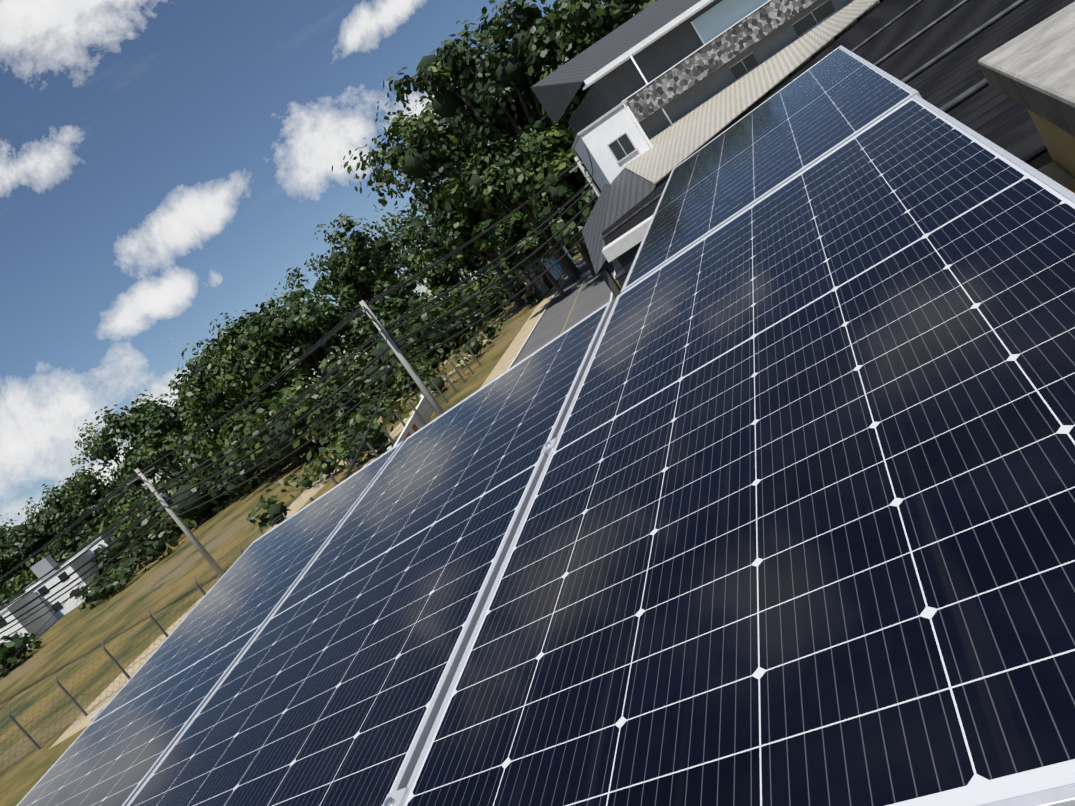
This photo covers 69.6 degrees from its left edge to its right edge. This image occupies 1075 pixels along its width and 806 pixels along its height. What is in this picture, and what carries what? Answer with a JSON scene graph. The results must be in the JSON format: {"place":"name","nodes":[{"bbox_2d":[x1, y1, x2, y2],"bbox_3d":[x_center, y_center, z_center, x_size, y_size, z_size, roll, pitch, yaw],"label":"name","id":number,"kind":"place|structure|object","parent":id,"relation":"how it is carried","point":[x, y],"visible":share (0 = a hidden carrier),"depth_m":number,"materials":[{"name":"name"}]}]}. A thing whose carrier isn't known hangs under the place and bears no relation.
{"place":"outdoors","nodes":[
{"label":"outdoors","id":0,"kind":"place"},
{"bbox_2d":[0,590,57,647],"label":"white building","id":1,"kind":"structure","parent":0,"point":[35,626],"depth_m":105.74,"materials":[{"name":"paint"}]},
{"bbox_2d":[0,0,603,539],"label":"sky","id":2,"kind":"structure","parent":0,"point":[165,165],"materials":[{"name":"blue"}]},
{"bbox_2d":[48,257,582,749],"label":"dirt path","id":3,"kind":"structure","parent":0,"point":[302,499],"depth_m":57.47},
{"bbox_2d":[117,466,224,577],"bbox_3d":[-21.667,7.560,46.392,0.395,8.500,3.100,-30,11,25],"label":"utility pole","id":4,"kind":"object","parent":3,"relation":"on","point":[202,550],"visible":0.83,"depth_m":46.65,"materials":[{"name":"concrete"}]},
{"bbox_2d":[0,148,1047,805],"bbox_3d":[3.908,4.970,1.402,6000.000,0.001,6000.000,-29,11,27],"label":"ground","id":5,"kind":"structure","parent":0,"point":[68,638],"depth_m":61.76,"materials":[{"name":"yellow plant"}]},
{"bbox_2d":[0,549,109,618],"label":"white building","id":6,"kind":"structure","parent":5,"relation":"on","point":[69,605],"depth_m":112.70,"materials":[{"name":"paint"}]},
{"bbox_2d":[30,555,60,580],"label":"grey tower","id":7,"kind":"structure","parent":6,"relation":"on","point":[43,566],"depth_m":115.99,"materials":[{"name":"paint"}]},
{"bbox_2d":[24,521,140,591],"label":"white building","id":8,"kind":"structure","parent":5,"relation":"on","point":[94,550],"depth_m":120.42,"materials":[{"name":"paint"}]},
{"bbox_2d":[0,380,237,597],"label":"forest trees","id":9,"kind":"object","parent":5,"relation":"on","point":[155,429],"visible":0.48,"depth_m":134.26,"materials":[{"name":"green plant"}]},
{"bbox_2d":[0,513,286,775],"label":"lot fence","id":10,"kind":"object","parent":5,"relation":"on","point":[73,700],"visible":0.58,"depth_m":36.01,"materials":[{"name":"metal"}]},
{"bbox_2d":[0,208,577,676],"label":"forest edge shrubs","id":11,"kind":"object","parent":5,"relation":"on","point":[350,430],"visible":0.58,"depth_m":91.71,"materials":[{"name":"green plant"}]},
{"bbox_2d":[169,147,557,473],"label":"forest trees","id":12,"kind":"object","parent":5,"relation":"on","point":[267,346],"visible":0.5,"depth_m":115.86,"materials":[{"name":"green plant"}]},
{"bbox_2d":[309,343,480,501],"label":"lot fence","id":13,"kind":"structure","parent":5,"relation":"on","point":[335,482],"depth_m":54.02,"materials":[{"name":"metal"}]},
{"bbox_2d":[387,394,432,450],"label":"white wall","id":14,"kind":"structure","parent":5,"relation":"on","point":[414,424],"depth_m":52.43,"materials":[{"name":"paint"}]},
{"bbox_2d":[332,0,656,307],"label":"hill trees","id":15,"kind":"object","parent":5,"relation":"on","point":[495,104],"visible":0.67,"depth_m":76.00,"materials":[{"name":"green plant"}]},
{"bbox_2d":[528,253,550,276],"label":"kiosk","id":16,"kind":"object","parent":5,"relation":"on","point":[530,270],"visible":0.09,"depth_m":123.70,"materials":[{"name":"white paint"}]},
{"bbox_2d":[524,246,573,300],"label":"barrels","id":17,"kind":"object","parent":5,"relation":"on","point":[556,271],"depth_m":106.39,"materials":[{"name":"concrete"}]},
{"bbox_2d":[507,259,615,369],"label":"road kerbs","id":18,"kind":"structure","parent":5,"relation":"on","point":[531,333],"depth_m":64.64,"materials":[{"name":"concrete"}]},
{"bbox_2d":[569,156,600,201],"bbox_3d":[4.907,-10.719,45.196,0.395,8.900,3.100,-40,12,-30],"label":"utility pole","id":19,"kind":"object","parent":5,"relation":"on","point":[595,191],"visible":0.31,"depth_m":45.01,"materials":[{"name":"concrete"}]},
{"bbox_2d":[582,168,655,297],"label":"roof","id":20,"kind":"structure","parent":5,"relation":"on","point":[623,192],"depth_m":34.49,"materials":[{"name":"grey metal"}]},
{"bbox_2d":[572,99,669,190],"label":"white building","id":21,"kind":"structure","parent":5,"relation":"on","point":[615,140],"depth_m":37.90,"materials":[{"name":"paint"}]},
{"bbox_2d":[531,0,879,173],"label":"grey building","id":22,"kind":"structure","parent":5,"relation":"on","point":[658,65],"depth_m":40.14,"materials":[{"name":"paint"}]},
{"bbox_2d":[624,0,884,188],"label":"roof","id":23,"kind":"object","parent":5,"relation":"on","point":[685,135],"visible":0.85,"depth_m":35.02,"materials":[{"name":"beige metal"}]},
{"bbox_2d":[513,260,613,365],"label":"road","id":24,"kind":"structure","parent":0,"point":[594,294],"depth_m":63.51,"materials":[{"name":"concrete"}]},
{"bbox_2d":[359,300,444,415],"bbox_3d":[-5.970,-1.286,37.086,0.395,8.600,3.100,-34,10,2],"label":"utility pole","id":25,"kind":"object","parent":24,"relation":"on","point":[429,396],"visible":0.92,"depth_m":37.29,"materials":[{"name":"concrete"}]},
{"bbox_2d":[0,145,597,671],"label":"power cables","id":26,"kind":"object","parent":25,"relation":"attached to","point":[280,375],"visible":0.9,"depth_m":41.67,"materials":[{"name":"black plastic"}]},
{"bbox_2d":[561,271,588,332],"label":"road centre line","id":27,"kind":"object","parent":24,"relation":"on","point":[573,304],"visible":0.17,"depth_m":64.41,"materials":[{"name":"yellow paint"}]},
{"bbox_2d":[602,0,1074,289],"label":"roof","id":28,"kind":"structure","parent":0,"point":[932,52],"depth_m":13.42,"materials":[{"name":"black metal"}]},
{"bbox_2d":[602,215,652,274],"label":"house wall","id":29,"kind":"structure","parent":28,"relation":"on","point":[623,249],"depth_m":7.16,"materials":[{"name":"paint"}]},
{"bbox_2d":[978,1,1074,192],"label":"building","id":30,"kind":"structure","parent":0,"point":[1032,70],"depth_m":2.57,"materials":[{"name":"concrete"}]},
{"bbox_3d":[-0.217,0.401,2.201,3.090,0.030,5.750,-32,15,27],"label":"house roof sheet","id":31,"kind":"object","parent":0,"visible":0},
{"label":"mounting rails","id":32,"kind":"object","parent":31,"relation":"on","visible":0},
{"bbox_2d":[90,708,102,720],"bbox_3d":[-1.551,1.118,2.745,0.031,0.042,0.040,-32,15,27],"label":"end clamp","id":33,"kind":"object","parent":32,"relation":"attached to","point":[95,715],"visible":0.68,"depth_m":2.73,"materials":[{"name":"metal"}]},
{"bbox_2d":[16,440,403,805],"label":"solar panel","id":34,"kind":"object","parent":32,"relation":"on","point":[116,751],"visible":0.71,"depth_m":2.47,"materials":[{"name":"glass"}]},
{"bbox_2d":[127,300,613,805],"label":"solar panel","id":35,"kind":"object","parent":32,"relation":"on","point":[332,687],"visible":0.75,"depth_m":1.67,"materials":[{"name":"glass"}]},
{"bbox_2d":[382,787,408,805],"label":"clamp","id":36,"kind":"object","parent":32,"relation":"on","point":[396,798],"visible":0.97,"depth_m":0.99,"materials":[{"name":"metal"}]},
{"bbox_2d":[540,437,557,455],"bbox_3d":[0.036,0.110,1.773,0.038,0.048,0.040,-32,15,27],"label":"clamp","id":37,"kind":"object","parent":32,"relation":"on","point":[548,446],"visible":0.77,"depth_m":1.76,"materials":[{"name":"metal"}]},
{"bbox_2d":[402,95,1074,805],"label":"solar panel","id":38,"kind":"object","parent":32,"relation":"on","point":[796,527],"visible":0.96,"depth_m":0.94,"materials":[{"name":"glass"}]},
{"bbox_2d":[620,45,921,292],"bbox_3d":[0.929,-1.092,3.301,1.040,0.037,2.100,-32,15,27],"label":"solar panel","id":39,"kind":"object","parent":32,"relation":"on","point":[832,101],"visible":0.75,"depth_m":2.92,"materials":[{"name":"glass"}]}
]}

